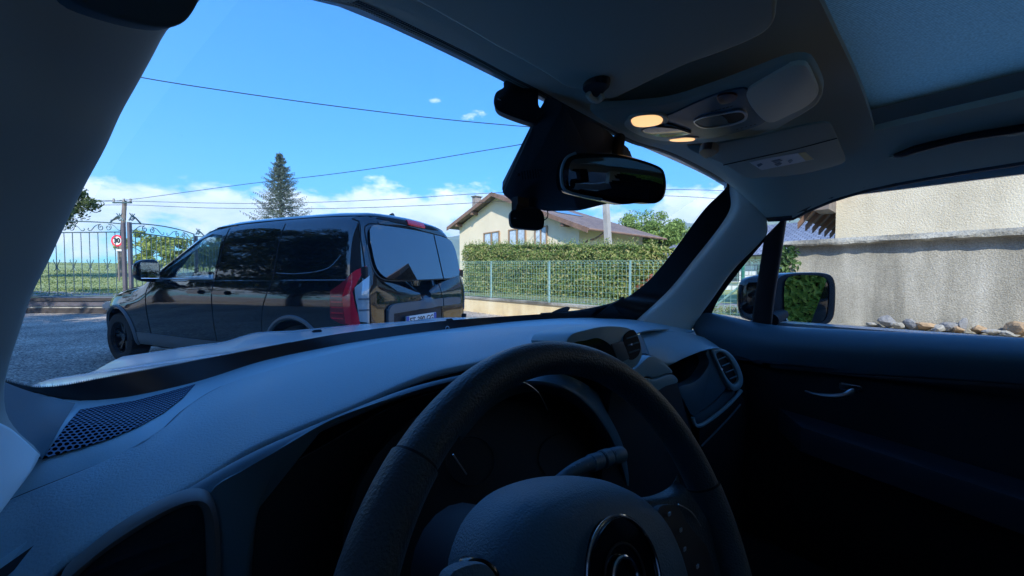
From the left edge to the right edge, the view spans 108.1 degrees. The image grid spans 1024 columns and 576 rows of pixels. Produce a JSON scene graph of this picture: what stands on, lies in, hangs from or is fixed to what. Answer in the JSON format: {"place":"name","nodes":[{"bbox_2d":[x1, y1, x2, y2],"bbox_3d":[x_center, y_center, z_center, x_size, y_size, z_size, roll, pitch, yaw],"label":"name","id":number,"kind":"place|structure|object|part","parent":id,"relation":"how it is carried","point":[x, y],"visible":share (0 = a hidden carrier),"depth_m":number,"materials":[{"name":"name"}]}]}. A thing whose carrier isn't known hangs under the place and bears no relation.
{"place":"outdoors","nodes":[
{"label":"outdoors","id":0,"kind":"place"},
{"bbox_2d":[6,311,501,385],"bbox_3d":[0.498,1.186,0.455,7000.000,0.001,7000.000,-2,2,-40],"label":"ground","id":1,"kind":"structure","parent":0,"point":[48,346],"depth_m":6.26,"materials":[{"name":"asphalt"}]},
{"bbox_2d":[26,298,111,312],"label":"wall","id":2,"kind":"structure","parent":1,"relation":"on","point":[64,305],"depth_m":12.01,"materials":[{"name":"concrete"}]},
{"bbox_2d":[32,213,127,296],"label":"iron gate","id":3,"kind":"structure","parent":2,"relation":"on","point":[122,231],"depth_m":12.13,"materials":[{"name":"teal"}]},
{"bbox_2d":[127,213,195,288],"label":"iron gate","id":4,"kind":"structure","parent":2,"relation":"on","point":[130,250],"depth_m":12.48,"materials":[{"name":"black"}]},
{"bbox_2d":[102,213,466,358],"bbox_3d":[-3.446,0.055,5.317,5.491,1.958,2.397,1,2,23],"label":"van","id":5,"kind":"object","parent":1,"relation":"on","point":[305,272],"visible":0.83,"depth_m":4.06,"materials":[{"name":"black paint"}]},
{"bbox_3d":[-2.943,-0.399,4.158,0.901,0.549,0.147,1,2,23],"label":"side window","id":6,"kind":"part","parent":5,"relation":"part of","materials":[{"name":"black glass"}]},
{"bbox_3d":[-1.124,-0.371,4.058,0.165,0.564,1.076,1,2,23],"label":"rear window","id":7,"kind":"part","parent":5,"relation":"part of","materials":[{"name":"blue glass"}]},
{"bbox_3d":[-0.816,-0.394,4.783,0.154,0.544,0.451,1,2,23],"label":"rear window","id":8,"kind":"part","parent":5,"relation":"part of","materials":[{"name":"blue glass"}]},
{"bbox_2d":[0,0,1023,575],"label":"car","id":9,"kind":"object","parent":1,"relation":"on","point":[664,420],"visible":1,"depth_m":0.61,"materials":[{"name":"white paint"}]},
{"bbox_2d":[494,81,543,126],"bbox_3d":[0.017,-0.337,0.679,0.098,0.084,0.071,0,2,0],"label":"dash camera","id":10,"kind":"object","parent":9,"relation":"attached to","point":[516,103],"visible":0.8,"depth_m":0.66,"materials":[{"name":"black plastic"}]},
{"bbox_2d":[508,196,547,230],"bbox_3d":[0.040,-0.153,0.774,0.100,0.066,0.058,-1,2,-34],"label":"dash camera","id":11,"kind":"object","parent":9,"relation":"attached to","point":[523,215],"visible":1,"depth_m":0.75,"materials":[{"name":"black plastic"}]},
{"bbox_3d":[1.248,0.520,0.641,0.065,0.641,1.847,-2,2,-40],"label":"door panel","id":12,"kind":"part","parent":9,"relation":"part of","materials":[{"name":"black plastic"}]},
{"bbox_2d":[464,296,1023,337],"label":"sidewalk","id":13,"kind":"structure","parent":1,"relation":"on","point":[502,306],"depth_m":10.80,"materials":[{"name":"concrete"}]},
{"bbox_2d":[459,259,759,316],"bbox_3d":[0.896,-0.242,10.098,0.063,1.289,10.473,-2,2,-40],"label":"wire fence","id":14,"kind":"object","parent":13,"relation":"on","point":[742,270],"visible":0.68,"depth_m":9.58,"materials":[{"name":"teal"}]},
{"bbox_2d":[866,322,878,326],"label":"stone","id":15,"kind":"object","parent":13,"relation":"on","point":[872,324],"visible":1,"depth_m":5.13,"materials":[{"name":"grey stone"}]},
{"bbox_2d":[877,315,895,327],"bbox_3d":[5.077,0.453,5.039,0.166,0.178,0.178,1,2,29],"label":"stone","id":16,"kind":"object","parent":13,"relation":"on","point":[885,320],"visible":0.93,"depth_m":5.01,"materials":[{"name":"grey stone"}]},
{"bbox_2d":[890,322,904,328],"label":"stone","id":17,"kind":"object","parent":13,"relation":"on","point":[896,325],"visible":0.99,"depth_m":4.91,"materials":[{"name":"grey stone"}]},
{"bbox_2d":[903,319,917,329],"bbox_3d":[5.264,0.475,4.879,0.168,0.143,0.186,0,2,-10],"label":"stone","id":18,"kind":"object","parent":13,"relation":"on","point":[909,324],"visible":0.87,"depth_m":4.84,"materials":[{"name":"grey stone"}]},
{"bbox_2d":[916,322,934,330],"bbox_3d":[5.303,0.494,4.764,0.191,0.113,0.203,0,2,-5],"label":"stone","id":19,"kind":"object","parent":13,"relation":"on","point":[923,326],"visible":0.89,"depth_m":4.73,"materials":[{"name":"beige stone"}]},
{"bbox_2d":[930,324,945,331],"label":"stone","id":20,"kind":"object","parent":13,"relation":"on","point":[938,328],"visible":0.94,"depth_m":4.62,"materials":[{"name":"grey stone"}]},
{"bbox_2d":[939,322,958,331],"bbox_3d":[5.450,0.490,4.627,0.166,0.130,0.152,1,2,32],"label":"stone","id":21,"kind":"object","parent":13,"relation":"on","point":[949,326],"visible":0.71,"depth_m":4.59,"materials":[{"name":"grey stone"}]},
{"bbox_2d":[952,326,964,332],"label":"stone","id":22,"kind":"object","parent":13,"relation":"on","point":[956,329],"visible":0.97,"depth_m":4.52,"materials":[{"name":"beige stone"}]},
{"bbox_2d":[958,318,967,333],"bbox_3d":[5.508,0.460,4.533,0.096,0.195,0.077,-2,2,-40],"label":"stone","id":23,"kind":"object","parent":13,"relation":"on","point":[963,323],"visible":0.95,"depth_m":4.51,"materials":[{"name":"grey stone"}]},
{"bbox_2d":[970,325,986,333],"bbox_3d":[5.602,0.501,4.452,0.117,0.119,0.138,-2,2,-40],"label":"stone","id":24,"kind":"object","parent":13,"relation":"on","point":[977,329],"visible":0.91,"depth_m":4.44,"materials":[{"name":"beige stone"}]},
{"bbox_2d":[981,329,1000,335],"bbox_3d":[5.631,0.522,4.375,0.155,0.082,0.189,0,2,10],"label":"stone","id":25,"kind":"object","parent":13,"relation":"on","point":[992,332],"visible":0.97,"depth_m":4.33,"materials":[{"name":"grey stone"}]},
{"bbox_2d":[998,330,1019,336],"bbox_3d":[5.705,0.527,4.268,0.135,0.078,0.171,-2,2,-40],"label":"stone","id":26,"kind":"object","parent":13,"relation":"on","point":[1005,333],"visible":0.9,"depth_m":4.24,"materials":[{"name":"grey stone"}]},
{"bbox_2d":[1003,321,1023,336],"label":"stone","id":27,"kind":"object","parent":13,"relation":"on","point":[1016,327],"visible":0.9,"depth_m":4.21,"materials":[{"name":"beige stone"}]},
{"bbox_2d":[667,221,834,289],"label":"house","id":28,"kind":"structure","parent":1,"relation":"on","point":[793,232],"depth_m":18.25,"materials":[{"name":"white stone"}]},
{"bbox_2d":[731,272,738,281],"bbox_3d":[11.217,-0.564,18.675,0.125,0.551,0.460,-2,2,-40],"label":"window","id":29,"kind":"structure","parent":28,"relation":"in","point":[736,279],"depth_m":18.63,"materials":[{"name":"grey"}]},
{"bbox_2d":[141,77,528,126],"bbox_3d":[-3.074,-4.186,8.249,12.399,0.699,0.327,0,2,-11],"label":"overhead wire","id":30,"kind":"object","parent":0,"point":[329,105],"visible":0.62,"depth_m":7.93,"materials":[{"name":"black"}]},
{"bbox_2d":[31,291,738,312],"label":"road","id":31,"kind":"structure","parent":0,"point":[88,293],"depth_m":12.46,"materials":[{"name":"grey asphalt"}]},
{"bbox_2d":[465,292,738,314],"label":"grass","id":32,"kind":"structure","parent":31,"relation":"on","point":[509,296],"depth_m":10.95,"materials":[{"name":"green plant"}]},
{"bbox_2d":[602,204,611,252],"bbox_3d":[2.788,-3.232,11.750,0.200,7.223,1.064,-2,2,-40],"label":"utility pole","id":33,"kind":"object","parent":31,"relation":"on","point":[606,221],"depth_m":11.52,"materials":[{"name":"concrete"}]},
{"bbox_2d":[31,263,739,315],"bbox_3d":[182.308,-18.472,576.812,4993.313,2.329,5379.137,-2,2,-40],"label":"field","id":34,"kind":"structure","parent":0,"point":[731,298],"depth_m":18.77,"materials":[{"name":"green plant"}]},
{"bbox_2d":[65,188,104,228],"bbox_3d":[-24.997,-3.633,18.823,5.807,6.735,5.450,1,2,18],"label":"oak tree","id":35,"kind":"object","parent":34,"relation":"on","point":[91,204],"visible":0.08,"depth_m":20.33,"materials":[{"name":"green plant"}]},
{"bbox_2d":[111,235,120,280],"bbox_3d":[-20.729,-1.355,19.570,0.640,2.879,0.120,0,2,0],"label":"speed sign","id":36,"kind":"object","parent":34,"relation":"on","point":[118,240],"visible":0.73,"depth_m":19.50,"materials":[{"name":"white metal"}]},
{"bbox_2d":[110,198,131,276],"bbox_3d":[-23.091,-2.692,22.032,1.094,5.213,0.387,0,2,-11],"label":"utility pole","id":37,"kind":"object","parent":34,"relation":"on","point":[124,208],"visible":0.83,"depth_m":21.96,"materials":[{"name":"brown wood"}]},
{"bbox_2d":[101,144,520,201],"bbox_3d":[-12.988,-5.166,18.119,32.510,0.415,0.351,1,2,22],"label":"overhead wire","id":38,"kind":"object","parent":37,"relation":"attached to","point":[330,174],"visible":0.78,"depth_m":15.75,"materials":[{"name":"black"}]},
{"bbox_2d":[98,196,714,208],"bbox_3d":[-7.540,-4.707,21.056,42.265,0.938,3.943,0,2,3],"label":"overhead wire","id":39,"kind":"object","parent":37,"relation":"attached to","point":[341,208],"visible":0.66,"depth_m":20.20,"materials":[{"name":"black"}]},
{"bbox_2d":[96,189,722,203],"bbox_3d":[-7.537,-5.230,21.118,42.265,0.966,3.819,0,2,3],"label":"overhead wire","id":40,"kind":"object","parent":37,"relation":"attached to","point":[362,200],"visible":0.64,"depth_m":20.58,"materials":[{"name":"black"}]},
{"bbox_2d":[33,262,214,294],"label":"meadow grass","id":41,"kind":"structure","parent":34,"relation":"on","point":[71,288],"depth_m":18.32,"materials":[{"name":"green plant"}]},
{"bbox_2d":[112,229,173,264],"bbox_3d":[-37.217,-3.244,38.163,5.478,5.575,5.380,-1,2,-18],"label":"tree","id":42,"kind":"object","parent":34,"relation":"on","point":[161,241],"visible":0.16,"depth_m":37.12,"materials":[{"name":"green plant"}]},
{"bbox_2d":[142,249,185,268],"bbox_3d":[-31.992,-1.713,34.158,3.700,3.777,3.413,-2,2,-40],"label":"tree","id":43,"kind":"object","parent":34,"relation":"on","point":[166,254],"visible":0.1,"depth_m":33.99,"materials":[{"name":"green plant"}]},
{"bbox_2d":[149,235,210,264],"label":"tree","id":44,"kind":"object","parent":34,"relation":"on","point":[176,243],"visible":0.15,"depth_m":41.99,"materials":[{"name":"green plant"}]},
{"bbox_2d":[159,238,217,265],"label":"tree","id":45,"kind":"object","parent":34,"relation":"on","point":[180,247],"visible":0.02,"depth_m":43.43,"materials":[{"name":"green plant"}]},
{"bbox_2d":[184,238,221,266],"bbox_3d":[-30.924,-3.500,39.916,7.263,6.262,6.700,-2,2,-40],"label":"tree","id":46,"kind":"object","parent":34,"relation":"on","point":[202,254],"visible":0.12,"depth_m":37.82,"materials":[{"name":"green plant"}]},
{"bbox_2d":[195,228,219,271],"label":"iron gate","id":47,"kind":"structure","parent":34,"relation":"on","point":[198,232],"depth_m":15.44,"materials":[{"name":"black metal"}]},
{"bbox_2d":[240,152,311,219],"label":"spruce tree","id":48,"kind":"object","parent":34,"relation":"on","point":[279,174],"visible":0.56,"depth_m":41.70,"materials":[{"name":"green plant"}]},
{"bbox_2d":[446,192,666,284],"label":"house","id":49,"kind":"structure","parent":34,"relation":"on","point":[488,220],"depth_m":22.51,"materials":[{"name":"beige paint"}]},
{"bbox_2d":[483,231,499,244],"bbox_3d":[-1.337,-3.006,24.248,0.090,1.313,1.755,-2,2,-40],"label":"window","id":50,"kind":"structure","parent":49,"relation":"in","point":[495,235],"depth_m":24.18,"materials":[{"name":"grey glass"}]},
{"bbox_2d":[508,229,525,244],"bbox_3d":[0.307,-2.937,22.290,0.090,1.259,1.619,-2,2,-40],"label":"window","id":51,"kind":"structure","parent":49,"relation":"in","point":[515,234],"depth_m":22.26,"materials":[{"name":"grey glass"}]},
{"bbox_2d":[534,225,546,244],"bbox_3d":[1.614,-2.905,20.732,0.090,1.073,1.009,-2,2,-40],"label":"window","id":52,"kind":"structure","parent":49,"relation":"in","point":[540,235],"depth_m":20.69,"materials":[{"name":"grey glass"}]},
{"bbox_2d":[461,236,674,299],"bbox_3d":[1.262,-0.901,13.851,1.643,2.531,9.468,-2,2,-40],"label":"hedge","id":53,"kind":"object","parent":34,"relation":"on","point":[614,276],"visible":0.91,"depth_m":12.41,"materials":[{"name":"green plant"}]},
{"bbox_2d":[618,209,690,252],"bbox_3d":[9.361,-2.684,24.937,5.035,5.305,5.332,0,2,-8],"label":"willow tree","id":54,"kind":"object","parent":34,"relation":"on","point":[674,229],"visible":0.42,"depth_m":23.89,"materials":[{"name":"green plant"}]},
{"bbox_2d":[783,227,1023,336],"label":"boundary wall","id":55,"kind":"structure","parent":34,"relation":"on","point":[974,277],"depth_m":4.85,"materials":[{"name":"concrete"}]},
{"bbox_2d":[760,245,801,272],"bbox_3d":[4.334,-0.066,5.988,0.146,1.253,0.598,-2,2,-40],"label":"ivy","id":56,"kind":"object","parent":55,"relation":"attached to","point":[784,263],"visible":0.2,"depth_m":5.88,"materials":[{"name":"green plant"}]},
{"bbox_2d":[789,175,1023,237],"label":"building","id":57,"kind":"structure","parent":34,"relation":"on","point":[995,203],"depth_m":6.55,"materials":[{"name":"beige paint"}]},
{"bbox_2d":[49,0,723,262],"label":"sky","id":58,"kind":"structure","parent":0,"point":[168,138],"materials":[{"name":"blue"}]},
{"bbox_2d":[447,218,806,268],"bbox_3d":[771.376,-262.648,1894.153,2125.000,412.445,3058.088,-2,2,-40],"label":"mountain","id":59,"kind":"structure","parent":0,"point":[455,240],"depth_m":1863.83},
{"bbox_2d":[636,274,653,288],"bbox_3d":[3.802,0.026,9.974,0.820,0.821,0.900,0,2,-7],"label":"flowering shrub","id":60,"kind":"object","parent":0,"point":[650,277],"visible":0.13,"depth_m":10.02,"materials":[{"name":"green plant"}]}
]}

